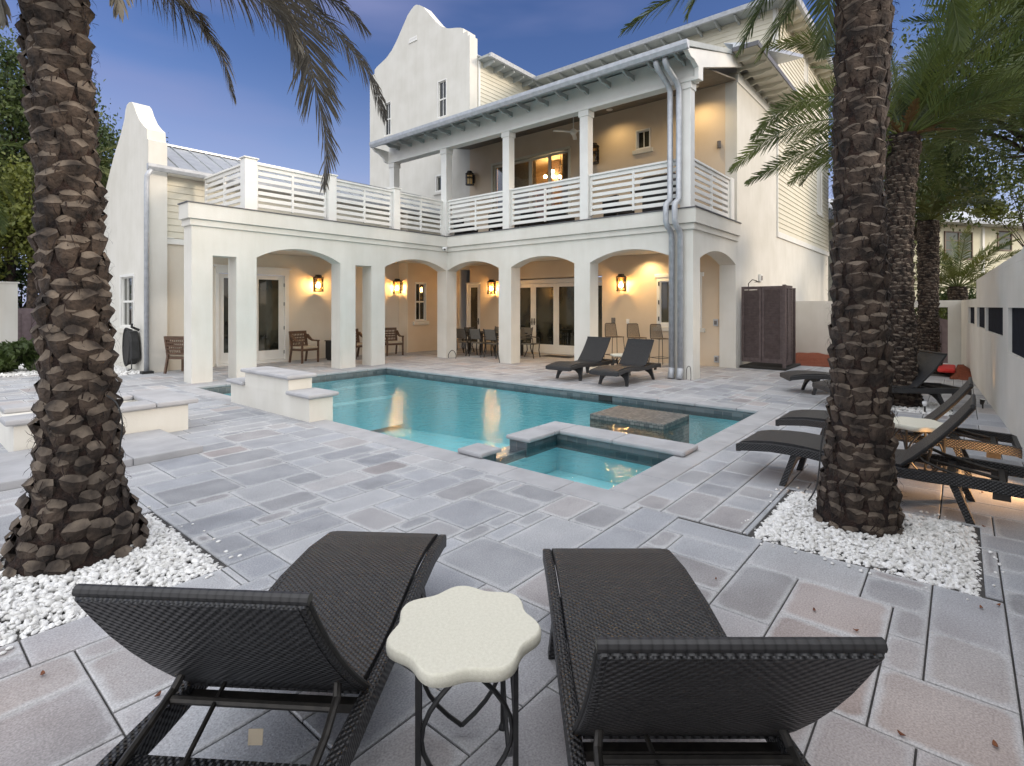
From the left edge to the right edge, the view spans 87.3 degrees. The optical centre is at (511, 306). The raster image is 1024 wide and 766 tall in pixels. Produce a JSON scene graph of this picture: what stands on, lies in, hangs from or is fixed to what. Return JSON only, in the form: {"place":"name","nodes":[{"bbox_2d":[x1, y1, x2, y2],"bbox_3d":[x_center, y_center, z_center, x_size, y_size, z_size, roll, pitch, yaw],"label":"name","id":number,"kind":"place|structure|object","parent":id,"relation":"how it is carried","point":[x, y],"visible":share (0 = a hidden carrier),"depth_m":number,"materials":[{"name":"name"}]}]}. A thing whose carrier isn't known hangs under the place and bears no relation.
{"place":"outdoors","nodes":[
{"label":"outdoors","id":0,"kind":"place"},
{"bbox_2d":[0,348,1023,765],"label":"paving","id":1,"kind":"structure","parent":0,"point":[266,496],"depth_m":3.22,"materials":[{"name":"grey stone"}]},
{"bbox_2d":[0,281,19,342],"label":"white garden wall","id":2,"kind":"structure","parent":1,"relation":"on","point":[9,311],"depth_m":16.02,"materials":[{"name":"paint"}]},
{"bbox_2d":[18,308,36,340],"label":"side gate","id":3,"kind":"structure","parent":1,"relation":"on","point":[26,320],"depth_m":18.26,"materials":[{"name":"wood"}]},
{"bbox_2d":[0,389,197,451],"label":"fire pit","id":4,"kind":"object","parent":1,"relation":"on","point":[156,409],"visible":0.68,"depth_m":6.61,"materials":[{"name":"paint"}]},
{"bbox_2d":[0,429,202,491],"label":"step","id":5,"kind":"object","parent":1,"relation":"on","point":[145,447],"visible":0.39,"depth_m":5.64,"materials":[{"name":"white stone"}]},
{"bbox_2d":[163,336,183,373],"bbox_3d":[-7.944,1.154,13.011,0.590,0.900,0.617,0,0,10],"label":"armchair","id":6,"kind":"object","parent":1,"relation":"on","point":[172,352],"visible":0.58,"depth_m":12.78,"materials":[{"name":"brown wood"}]},
{"bbox_2d":[72,531,446,765],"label":"sun lounger","id":7,"kind":"object","parent":1,"relation":"on","point":[322,614],"visible":0.98,"depth_m":1.62,"materials":[{"name":"wicker"}]},
{"bbox_2d":[289,330,319,363],"bbox_3d":[-5.968,1.154,15.416,0.616,0.900,0.590,0,0,31],"label":"armchair","id":8,"kind":"object","parent":1,"relation":"on","point":[301,346],"visible":0.99,"depth_m":15.39,"materials":[{"name":"brown wood"}]},
{"bbox_2d":[324,340,330,359],"bbox_3d":[-5.305,1.305,16.103,0.440,0.590,0.440,0,0,40],"label":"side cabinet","id":9,"kind":"object","parent":1,"relation":"on","point":[328,349],"visible":0.23,"depth_m":15.97,"materials":[{"name":"wood"}]},
{"bbox_2d":[356,329,361,358],"bbox_3d":[-4.845,1.154,16.759,0.616,0.900,0.590,0,0,34],"label":"armchair","id":10,"kind":"object","parent":1,"relation":"on","point":[358,343],"visible":0.33,"depth_m":17.05,"materials":[{"name":"brown wood"}]},
{"bbox_2d":[385,327,403,355],"bbox_3d":[-3.968,1.154,17.729,0.590,0.900,0.617,0,0,-36],"label":"armchair","id":11,"kind":"object","parent":1,"relation":"on","point":[390,341],"visible":0.75,"depth_m":17.84,"materials":[{"name":"brown wood"}]},
{"bbox_2d":[386,586,540,765],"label":"side table","id":12,"kind":"object","parent":1,"relation":"on","point":[446,640],"visible":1,"depth_m":1.77,"materials":[{"name":"stone"}]},
{"bbox_2d":[456,328,477,355],"bbox_3d":[-1.522,1.152,17.665,0.558,0.912,0.605,0,0,40],"label":"dining chair","id":13,"kind":"object","parent":1,"relation":"on","point":[460,332],"visible":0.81,"depth_m":17.51,"materials":[{"name":"metal"}]},
{"bbox_2d":[104,0,834,383],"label":"house","id":14,"kind":"structure","parent":1,"relation":"on","point":[208,268],"depth_m":14.83,"materials":[{"name":"paint"}]},
{"bbox_2d":[117,273,135,332],"bbox_3d":[-9.983,-0.070,13.986,1.400,1.540,0.170,0,0,40],"label":"window","id":15,"kind":"structure","parent":14,"relation":"in","point":[127,281],"depth_m":14.12,"materials":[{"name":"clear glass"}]},
{"bbox_2d":[122,323,139,370],"bbox_3d":[-9.401,0.998,13.246,0.743,1.170,0.285,0,0,40],"label":"hose reel","id":16,"kind":"object","parent":14,"relation":"attached to","point":[130,348],"visible":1,"depth_m":13.16,"materials":[{"name":"plastic"}]},
{"bbox_2d":[219,273,227,362],"bbox_3d":[-7.572,0.317,14.721,0.045,2.415,0.900,0,0,40],"label":"door","id":17,"kind":"structure","parent":14,"relation":"in","point":[223,278],"depth_m":14.46,"materials":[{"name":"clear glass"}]},
{"bbox_2d":[257,275,284,360],"bbox_3d":[-6.977,0.317,15.421,0.060,2.415,0.928,0,0,40],"label":"door","id":18,"kind":"structure","parent":14,"relation":"in","point":[270,289],"depth_m":15.46,"materials":[{"name":"white glass"}]},
{"bbox_2d":[313,275,323,291],"bbox_3d":[-5.900,-0.710,16.356,0.305,0.520,0.367,0,0,-28],"label":"wall lantern","id":19,"kind":"object","parent":14,"relation":"attached to","point":[315,285],"depth_m":16.33,"materials":[{"name":"metal"}]},
{"bbox_2d":[382,101,392,137],"bbox_3d":[-5.411,-8.125,23.459,0.680,1.590,0.170,0,0,40],"label":"window","id":20,"kind":"structure","parent":14,"relation":"in","point":[387,128],"depth_m":23.48,"materials":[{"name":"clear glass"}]},
{"bbox_2d":[392,279,402,293],"bbox_3d":[-3.957,-0.710,18.663,0.367,0.520,0.305,0,0,-28],"label":"wall lantern","id":21,"kind":"object","parent":14,"relation":"attached to","point":[400,285],"depth_m":18.66,"materials":[{"name":"metal"}]},
{"bbox_2d":[413,282,428,324],"bbox_3d":[-3.270,-0.105,19.121,0.170,1.510,0.700,0,0,40],"label":"window","id":22,"kind":"structure","parent":14,"relation":"in","point":[420,287],"depth_m":19.19,"materials":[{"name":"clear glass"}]},
{"bbox_2d":[433,174,440,195],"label":"window","id":23,"kind":"structure","parent":14,"relation":"in","point":[437,177],"depth_m":21.41,"materials":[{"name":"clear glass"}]},
{"bbox_2d":[435,78,447,120],"bbox_3d":[-2.737,-8.145,21.224,0.710,1.590,0.170,0,0,40],"label":"window","id":24,"kind":"structure","parent":14,"relation":"in","point":[441,85],"depth_m":21.30,"materials":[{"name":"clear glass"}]},
{"bbox_2d":[453,218,477,234],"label":"patio chair","id":25,"kind":"object","parent":14,"relation":"on","point":[465,232],"visible":0.31,"depth_m":18.01,"materials":[{"name":"wicker"}]},
{"bbox_2d":[465,171,474,185],"bbox_3d":[-1.563,-4.770,19.973,0.305,0.520,0.367,0,0,17],"label":"wall lantern","id":26,"kind":"object","parent":14,"relation":"attached to","point":[469,173],"depth_m":19.92,"materials":[{"name":"metal"}]},
{"bbox_2d":[468,284,478,348],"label":"door","id":27,"kind":"structure","parent":14,"relation":"in","point":[473,289],"depth_m":20.19,"materials":[{"name":"clear glass"}]},
{"bbox_2d":[487,279,495,293],"bbox_3d":[-0.717,-0.710,19.265,0.367,0.520,0.305,0,0,-28],"label":"wall lantern","id":28,"kind":"object","parent":14,"relation":"attached to","point":[491,281],"depth_m":19.15,"materials":[{"name":"metal"}]},
{"bbox_2d":[494,165,502,212],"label":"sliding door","id":29,"kind":"structure","parent":14,"relation":"in","point":[496,168],"depth_m":19.47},
{"bbox_2d":[488,211,514,230],"bbox_3d":[-0.329,-2.558,17.065,0.620,0.780,0.640,0,0,38],"label":"patio chair","id":30,"kind":"object","parent":14,"relation":"on","point":[494,228],"visible":0.34,"depth_m":16.85,"materials":[{"name":"wicker"}]},
{"bbox_2d":[514,159,530,208],"bbox_3d":[0.333,-3.660,18.770,0.816,2.860,0.045,0,0,40],"label":"sliding door","id":31,"kind":"structure","parent":14,"relation":"in","point":[528,160],"depth_m":18.52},
{"bbox_2d":[520,284,532,349],"bbox_3d":[0.360,0.378,19.183,0.972,2.335,0.116,0,0,40],"label":"door","id":32,"kind":"structure","parent":14,"relation":"in","point":[526,290],"depth_m":19.09,"materials":[{"name":"clear glass"}]},
{"bbox_2d":[520,211,547,226],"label":"patio chair","id":33,"kind":"object","parent":14,"relation":"on","point":[536,223],"visible":0.16,"depth_m":16.46,"materials":[{"name":"wicker"}]},
{"bbox_2d":[531,155,548,208],"bbox_3d":[0.964,-3.660,18.243,0.816,2.860,0.045,0,0,40],"label":"sliding door","id":34,"kind":"structure","parent":14,"relation":"in","point":[546,156],"depth_m":18.38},
{"bbox_2d":[533,283,555,351],"bbox_3d":[1.112,0.378,18.555,0.972,2.335,0.116,0,0,40],"label":"door","id":35,"kind":"structure","parent":14,"relation":"in","point":[544,295],"depth_m":18.59,"materials":[{"name":"white glass"}]},
{"bbox_2d":[549,150,567,205],"bbox_3d":[1.569,-3.660,17.684,0.816,2.860,0.045,0,0,40],"label":"sliding door","id":36,"kind":"structure","parent":14,"relation":"in","point":[566,151],"depth_m":17.89,"materials":[{"name":"white wood"}]},
{"bbox_2d":[547,207,574,223],"bbox_3d":[1.464,-2.558,16.088,0.620,0.780,0.640,0,0,33],"label":"patio chair","id":37,"kind":"object","parent":14,"relation":"on","point":[560,220],"visible":0.2,"depth_m":15.83,"materials":[{"name":"wicker"}]},
{"bbox_2d":[556,283,573,352],"bbox_3d":[1.887,0.378,17.953,0.972,2.335,0.045,0,0,40],"label":"door","id":38,"kind":"structure","parent":14,"relation":"in","point":[564,291],"depth_m":18.03,"materials":[{"name":"white glass"}]},
{"bbox_2d":[553,117,579,139],"bbox_3d":[1.854,-5.240,15.274,0.995,0.680,1.134,0,0,40],"label":"ceiling fan","id":39,"kind":"object","parent":14,"relation":"hanging from","point":[573,132],"visible":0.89,"depth_m":15.28},
{"bbox_2d":[593,143,598,164],"bbox_3d":[2.533,-4.710,16.547,0.305,0.620,0.367,0,0,17],"label":"wall lantern","id":40,"kind":"object","parent":14,"relation":"attached to","point":[596,157],"depth_m":16.48,"materials":[{"name":"metal"}]},
{"bbox_2d":[598,282,601,336],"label":"door","id":41,"kind":"structure","parent":14,"relation":"in","point":[599,283],"depth_m":17.16,"materials":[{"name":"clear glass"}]},
{"bbox_2d":[602,194,634,216],"bbox_3d":[2.876,-2.558,14.518,0.640,0.780,0.620,0,0,-29],"label":"patio chair","id":42,"kind":"object","parent":14,"relation":"on","point":[617,213],"visible":0.24,"depth_m":14.29,"materials":[{"name":"wicker"}]},
{"bbox_2d":[616,274,626,290],"bbox_3d":[3.265,-0.710,15.935,0.367,0.520,0.305,0,0,-28],"label":"wall lantern","id":43,"kind":"object","parent":14,"relation":"attached to","point":[623,283],"depth_m":15.94,"materials":[{"name":"metal"}]},
{"bbox_2d":[632,128,652,154],"bbox_3d":[3.848,-4.825,15.716,0.640,0.710,0.170,0,0,40],"label":"window","id":44,"kind":"structure","parent":14,"relation":"in","point":[643,135],"depth_m":15.73,"materials":[{"name":"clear glass"}]},
{"bbox_2d":[653,272,704,331],"bbox_3d":[4.661,-0.115,15.004,1.480,1.630,0.120,0,0,40],"label":"window","id":45,"kind":"structure","parent":14,"relation":"in","point":[662,279],"depth_m":15.28,"materials":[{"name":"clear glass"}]},
{"bbox_2d":[468,328,491,356],"bbox_3d":[-1.023,1.152,17.248,0.558,0.912,0.605,0,0,40],"label":"dining chair","id":46,"kind":"object","parent":1,"relation":"on","point":[474,333],"visible":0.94,"depth_m":17.12,"materials":[{"name":"metal"}]},
{"bbox_2d":[483,329,498,358],"bbox_3d":[-0.525,1.152,16.831,0.558,0.912,0.605,0,0,40],"label":"dining chair","id":47,"kind":"object","parent":1,"relation":"on","point":[489,334],"visible":0.82,"depth_m":16.68,"materials":[{"name":"metal"}]},
{"bbox_2d":[466,331,526,355],"bbox_3d":[-0.558,1.225,17.805,2.100,0.750,0.800,0,0,40],"label":"dining table","id":48,"kind":"object","parent":1,"relation":"on","point":[522,347],"visible":0.38,"depth_m":18.11,"materials":[{"name":"metal"}]},
{"bbox_2d":[521,327,532,352],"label":"dining chair","id":49,"kind":"object","parent":1,"relation":"on","point":[528,331],"visible":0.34,"depth_m":18.06,"materials":[{"name":"metal"}]},
{"bbox_2d":[520,328,539,358],"bbox_3d":[0.520,1.152,16.823,0.605,0.912,0.558,0,0,26],"label":"dining chair","id":50,"kind":"object","parent":1,"relation":"on","point":[523,336],"visible":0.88,"depth_m":16.85,"materials":[{"name":"metal"}]},
{"bbox_2d":[546,336,616,380],"bbox_3d":[1.634,1.161,12.243,0.664,0.879,2.040,0,0,40],"label":"sun lounger","id":51,"kind":"object","parent":1,"relation":"on","point":[593,352],"visible":0.9,"depth_m":12.39,"materials":[{"name":"wicker"}]},
{"bbox_2d":[604,323,624,356],"bbox_3d":[2.939,1.038,15.408,0.476,1.125,0.479,0,0,-21],"label":"bar stool","id":52,"kind":"object","parent":1,"relation":"on","point":[612,336],"visible":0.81,"depth_m":15.56,"materials":[{"name":"black metal"}]},
{"bbox_2d":[589,338,660,386],"bbox_3d":[2.442,1.161,11.411,0.664,0.879,2.040,0,0,38],"label":"sun lounger","id":53,"kind":"object","parent":1,"relation":"on","point":[636,355],"visible":1,"depth_m":11.60,"materials":[{"name":"wicker"}]},
{"bbox_2d":[627,323,648,361],"bbox_3d":[3.477,1.038,14.959,0.476,1.125,0.479,0,0,-19],"label":"bar stool","id":54,"kind":"object","parent":1,"relation":"on","point":[635,334],"visible":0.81,"depth_m":15.14,"materials":[{"name":"brown wicker"}]},
{"bbox_2d":[649,324,668,364],"bbox_3d":[4.013,1.038,14.509,0.476,1.125,0.479,0,0,-21],"label":"bar stool","id":55,"kind":"object","parent":1,"relation":"on","point":[652,336],"visible":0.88,"depth_m":14.68,"materials":[{"name":"black metal"}]},
{"bbox_2d":[543,548,887,765],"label":"sun lounger","id":56,"kind":"object","parent":1,"relation":"on","point":[654,651],"visible":1,"depth_m":1.43,"materials":[{"name":"wicker"}]},
{"bbox_2d":[739,279,800,370],"bbox_3d":[6.885,0.434,14.318,1.128,2.332,1.600,0,0,40],"label":"shower enclosure","id":57,"kind":"object","parent":1,"relation":"on","point":[768,327],"visible":1,"depth_m":13.82,"materials":[{"name":"wood"}]},
{"bbox_2d":[780,370,830,394],"bbox_3d":[6.131,1.161,9.902,2.040,0.879,0.664,0,0,12],"label":"sun lounger","id":58,"kind":"object","parent":1,"relation":"on","point":[810,375],"visible":0.24,"depth_m":9.81,"materials":[{"name":"wicker"}]},
{"bbox_2d":[796,352,829,366],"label":"mulch","id":59,"kind":"object","parent":1,"relation":"on","point":[812,359],"visible":0.3,"depth_m":15.11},
{"bbox_2d":[796,300,961,364],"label":"end wall","id":60,"kind":"structure","parent":1,"relation":"on","point":[812,330],"depth_m":16.73,"materials":[{"name":"paint"}]},
{"bbox_2d":[736,394,1023,524],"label":"sun lounger","id":61,"kind":"object","parent":1,"relation":"on","point":[800,447],"visible":0.94,"depth_m":4.30,"materials":[{"name":"wicker"}]},
{"bbox_2d":[812,350,971,404],"bbox_3d":[6.055,1.161,8.650,2.040,0.879,0.664,0,0,6],"label":"sun lounger","id":62,"kind":"object","parent":1,"relation":"on","point":[929,362],"visible":0.59,"depth_m":8.39,"materials":[{"name":"wicker"}]},
{"bbox_2d":[775,377,1021,475],"bbox_3d":[3.985,1.161,5.701,2.040,0.879,0.664,0,0,40],"label":"sun lounger","id":63,"kind":"object","parent":1,"relation":"on","point":[988,444],"visible":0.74,"depth_m":5.31,"materials":[{"name":"wicker"}]},
{"bbox_2d":[893,416,945,472],"bbox_3d":[3.854,1.350,5.131,0.523,0.500,0.514,0,0,11],"label":"side table","id":64,"kind":"object","parent":1,"relation":"on","point":[924,426],"visible":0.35,"depth_m":5.01,"materials":[{"name":"white stone"}]},
{"bbox_2d":[915,318,947,362],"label":"garden gate","id":65,"kind":"structure","parent":1,"relation":"on","point":[943,325],"depth_m":15.23,"materials":[{"name":"wood"}]},
{"bbox_2d":[949,364,971,379],"bbox_3d":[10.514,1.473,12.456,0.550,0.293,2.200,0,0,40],"label":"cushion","id":66,"kind":"object","parent":1,"relation":"on","point":[962,371],"visible":0.59,"depth_m":11.96,"materials":[{"name":"red fabric"}]},
{"bbox_2d":[937,364,955,372],"bbox_3d":[10.225,1.455,12.632,0.320,0.090,1.300,0,0,40],"label":"red towel","id":67,"kind":"object","parent":66,"relation":"on","point":[946,368],"visible":0.85,"depth_m":12.21,"materials":[{"name":"fabric"}]},
{"bbox_2d":[961,247,1023,448],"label":"courtyard wall","id":68,"kind":"structure","parent":1,"relation":"on","point":[992,336],"depth_m":7.77,"materials":[{"name":"paint"}]},
{"bbox_2d":[0,0,1023,306],"label":"sky","id":69,"kind":"structure","parent":0,"point":[141,60],"materials":[{"name":"blue"}]},
{"bbox_2d":[631,172,675,211],"bbox_3d":[3.660,-2.726,13.364,1.370,1.087,0.559,0,0,40],"label":"patio chair","id":70,"kind":"object","parent":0,"point":[654,195],"visible":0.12,"depth_m":13.19,"materials":[{"name":"metal"}]},
{"label":"ground","id":71,"kind":"structure","parent":0,"visible":0},
{"bbox_2d":[0,139,24,234],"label":"tree","id":72,"kind":"object","parent":71,"relation":"on","point":[3,228],"visible":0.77,"depth_m":15.54,"materials":[{"name":"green plant"}]},
{"bbox_2d":[0,180,34,280],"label":"broadleaf tree","id":73,"kind":"object","parent":71,"relation":"on","point":[15,259],"visible":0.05,"depth_m":23.68,"materials":[{"name":"green plant"}]},
{"bbox_2d":[0,253,38,307],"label":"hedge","id":74,"kind":"object","parent":71,"relation":"on","point":[22,277],"visible":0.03,"depth_m":24.42,"materials":[{"name":"green plant"}]},
{"bbox_2d":[0,364,38,376],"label":"white gravel","id":75,"kind":"structure","parent":71,"relation":"on","point":[21,371],"depth_m":12.59,"materials":[{"name":"white gravel"}]},
{"bbox_2d":[0,337,39,372],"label":"shrub","id":76,"kind":"object","parent":75,"relation":"on","point":[14,355],"visible":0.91,"depth_m":12.73,"materials":[{"name":"green plant"}]},
{"bbox_2d":[0,146,101,308],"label":"broadleaf tree","id":77,"kind":"object","parent":71,"relation":"on","point":[20,228],"visible":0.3,"depth_m":20.93,"materials":[{"name":"green plant"}]},
{"bbox_2d":[0,22,120,281],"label":"broadleaf tree","id":78,"kind":"object","parent":71,"relation":"on","point":[12,108],"visible":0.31,"depth_m":22.55,"materials":[{"name":"green plant"}]},
{"bbox_2d":[2,94,121,190],"bbox_3d":[-22.422,-4.866,26.686,8.684,13.032,8.244,0,0,40],"label":"broadleaf tree","id":79,"kind":"object","parent":71,"relation":"on","point":[109,130],"visible":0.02,"depth_m":26.59,"materials":[{"name":"green plant"}]},
{"bbox_2d":[97,146,116,187],"bbox_3d":[-12.597,-1.604,15.759,1.883,6.652,2.208,0,0,-5],"label":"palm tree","id":80,"kind":"object","parent":71,"relation":"on","point":[106,173],"visible":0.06,"depth_m":16.07,"materials":[{"name":"green plant"}]},
{"bbox_2d":[97,125,168,184],"bbox_3d":[-22.315,-4.570,29.987,6.443,12.441,6.430,0,0,40],"label":"broadleaf tree","id":81,"kind":"object","parent":71,"relation":"on","point":[110,157],"visible":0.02,"depth_m":28.51,"materials":[{"name":"green plant"}]},
{"bbox_2d":[0,0,387,578],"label":"palm tree","id":82,"kind":"object","parent":71,"relation":"on","point":[78,507],"visible":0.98,"depth_m":3.37,"materials":[{"name":"brown plant"}]},
{"bbox_2d":[106,395,122,452],"bbox_3d":[-2.446,0.733,3.329,0.169,0.366,0.046,0,0,27],"label":"cable","id":83,"kind":"object","parent":82,"relation":"hanging from","point":[114,400],"visible":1,"depth_m":3.29,"materials":[{"name":"rubber"}]},
{"bbox_2d":[172,365,786,508],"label":"swimming pool","id":84,"kind":"structure","parent":71,"relation":"in","point":[624,464],"depth_m":8.56,"materials":[{"name":"liquid"}]},
{"bbox_2d":[226,366,338,421],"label":"fountain wall","id":85,"kind":"structure","parent":84,"relation":"attached to","point":[291,393],"depth_m":7.93,"materials":[{"name":"paint"}]},
{"bbox_2d":[216,372,739,448],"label":"pool water","id":86,"kind":"structure","parent":84,"relation":"in","point":[403,382],"depth_m":11.09,"materials":[{"name":"teal liquid"}]},
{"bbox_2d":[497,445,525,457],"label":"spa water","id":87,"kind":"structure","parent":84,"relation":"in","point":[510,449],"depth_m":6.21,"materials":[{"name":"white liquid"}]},
{"bbox_2d":[727,0,1023,407],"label":"palm tree","id":88,"kind":"object","parent":71,"relation":"on","point":[905,148],"visible":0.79,"depth_m":8.48,"materials":[{"name":"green plant"}]},
{"bbox_2d":[826,117,1015,249],"bbox_3d":[16.218,-3.438,21.887,6.903,10.175,5.820,0,0,40],"label":"broadleaf tree","id":89,"kind":"object","parent":71,"relation":"on","point":[959,218],"visible":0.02,"depth_m":20.42,"materials":[{"name":"green plant"}]},
{"bbox_2d":[828,199,1023,314],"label":"neighbour house","id":90,"kind":"structure","parent":71,"relation":"on","point":[984,235],"depth_m":26.41,"materials":[{"name":"grey paint"}]},
{"bbox_2d":[944,231,972,259],"bbox_3d":[21.784,-2.975,26.191,1.850,1.350,0.050,0,0,-16],"label":"window","id":91,"kind":"structure","parent":90,"relation":"in","point":[947,234],"depth_m":26.15,"materials":[{"name":"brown wood"}]},
{"bbox_2d":[997,231,1011,250],"bbox_3d":[24.795,-3.300,27.028,1.000,1.000,0.050,0,0,-16],"label":"window","id":92,"kind":"structure","parent":90,"relation":"in","point":[1001,233],"depth_m":27.04,"materials":[{"name":"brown wood"}]},
{"bbox_2d":[914,288,975,319],"bbox_3d":[16.359,0.346,20.767,6.014,2.851,5.412,0,0,-24],"label":"shrub","id":93,"kind":"object","parent":71,"relation":"on","point":[943,314],"visible":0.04,"depth_m":19.71,"materials":[{"name":"green plant"}]},
{"bbox_2d":[890,0,1023,167],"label":"palm tree","id":94,"kind":"object","parent":71,"relation":"on","point":[956,148],"visible":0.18,"depth_m":10.29,"materials":[{"name":"green plant"}]},
{"bbox_2d":[939,286,975,312],"bbox_3d":[18.958,0.443,22.194,4.892,3.123,5.336,0,0,-7],"label":"shrub","id":95,"kind":"object","parent":71,"relation":"on","point":[972,292],"visible":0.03,"depth_m":21.92,"materials":[{"name":"green plant"}]},
{"bbox_2d":[893,0,1023,222],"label":"broadleaf tree","id":96,"kind":"object","parent":71,"relation":"on","point":[953,164],"visible":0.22,"depth_m":11.20,"materials":[{"name":"green plant"}]},
{"bbox_2d":[914,174,1005,373],"bbox_3d":[10.065,-0.797,13.093,2.943,4.996,3.246,0,0,40],"label":"palm tree","id":97,"kind":"object","parent":71,"relation":"on","point":[928,332],"visible":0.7,"depth_m":12.91,"materials":[{"name":"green plant"}]},
{"bbox_2d":[913,225,1021,315],"bbox_3d":[15.159,-0.492,18.340,4.682,4.384,4.905,0,0,40],"label":"palm tree","id":98,"kind":"object","parent":71,"relation":"on","point":[958,290],"visible":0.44,"depth_m":17.80,"materials":[{"name":"green plant"}]},
{"bbox_2d":[953,163,1023,246],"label":"broadleaf tree","id":99,"kind":"object","parent":71,"relation":"on","point":[995,211],"visible":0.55,"depth_m":20.04,"materials":[{"name":"green plant"}]},
{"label":"gravel bed base","id":100,"kind":"structure","parent":71,"relation":"on","visible":0},
{"bbox_2d":[619,0,985,539],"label":"palm tree","id":101,"kind":"object","parent":100,"relation":"on","point":[858,490],"visible":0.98,"depth_m":3.83,"materials":[{"name":"brown plant"}]},
{"bbox_2d":[808,426,824,500],"bbox_3d":[2.083,1.071,3.669,0.202,0.486,0.014,0,0,-31],"label":"cable","id":102,"kind":"object","parent":101,"relation":"hanging from","point":[819,464],"visible":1,"depth_m":3.68,"materials":[{"name":"rubber"}]},
{"bbox_2d":[741,487,1004,599],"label":"white gravel","id":103,"kind":"structure","parent":100,"relation":"on","point":[944,551],"depth_m":3.58,"materials":[{"name":"white gravel"}]},
{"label":"gravel bed base","id":104,"kind":"structure","parent":71,"relation":"on","visible":0},
{"bbox_2d":[0,506,241,654],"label":"white gravel","id":105,"kind":"structure","parent":104,"relation":"on","point":[159,555],"depth_m":3.10,"materials":[{"name":"white gravel"}]},
{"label":"gravel bed base","id":106,"kind":"structure","parent":71,"relation":"on","visible":0},
{"bbox_2d":[891,401,952,416],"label":"white gravel","id":107,"kind":"structure","parent":106,"relation":"on","point":[931,407],"depth_m":8.31,"materials":[{"name":"white gravel"}]},
{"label":"gravel bed base","id":108,"kind":"structure","parent":71,"relation":"on","visible":0},
{"bbox_2d":[114,365,139,375],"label":"white gravel","id":109,"kind":"structure","parent":108,"relation":"on","point":[119,370],"depth_m":13.00,"materials":[{"name":"white gravel"}]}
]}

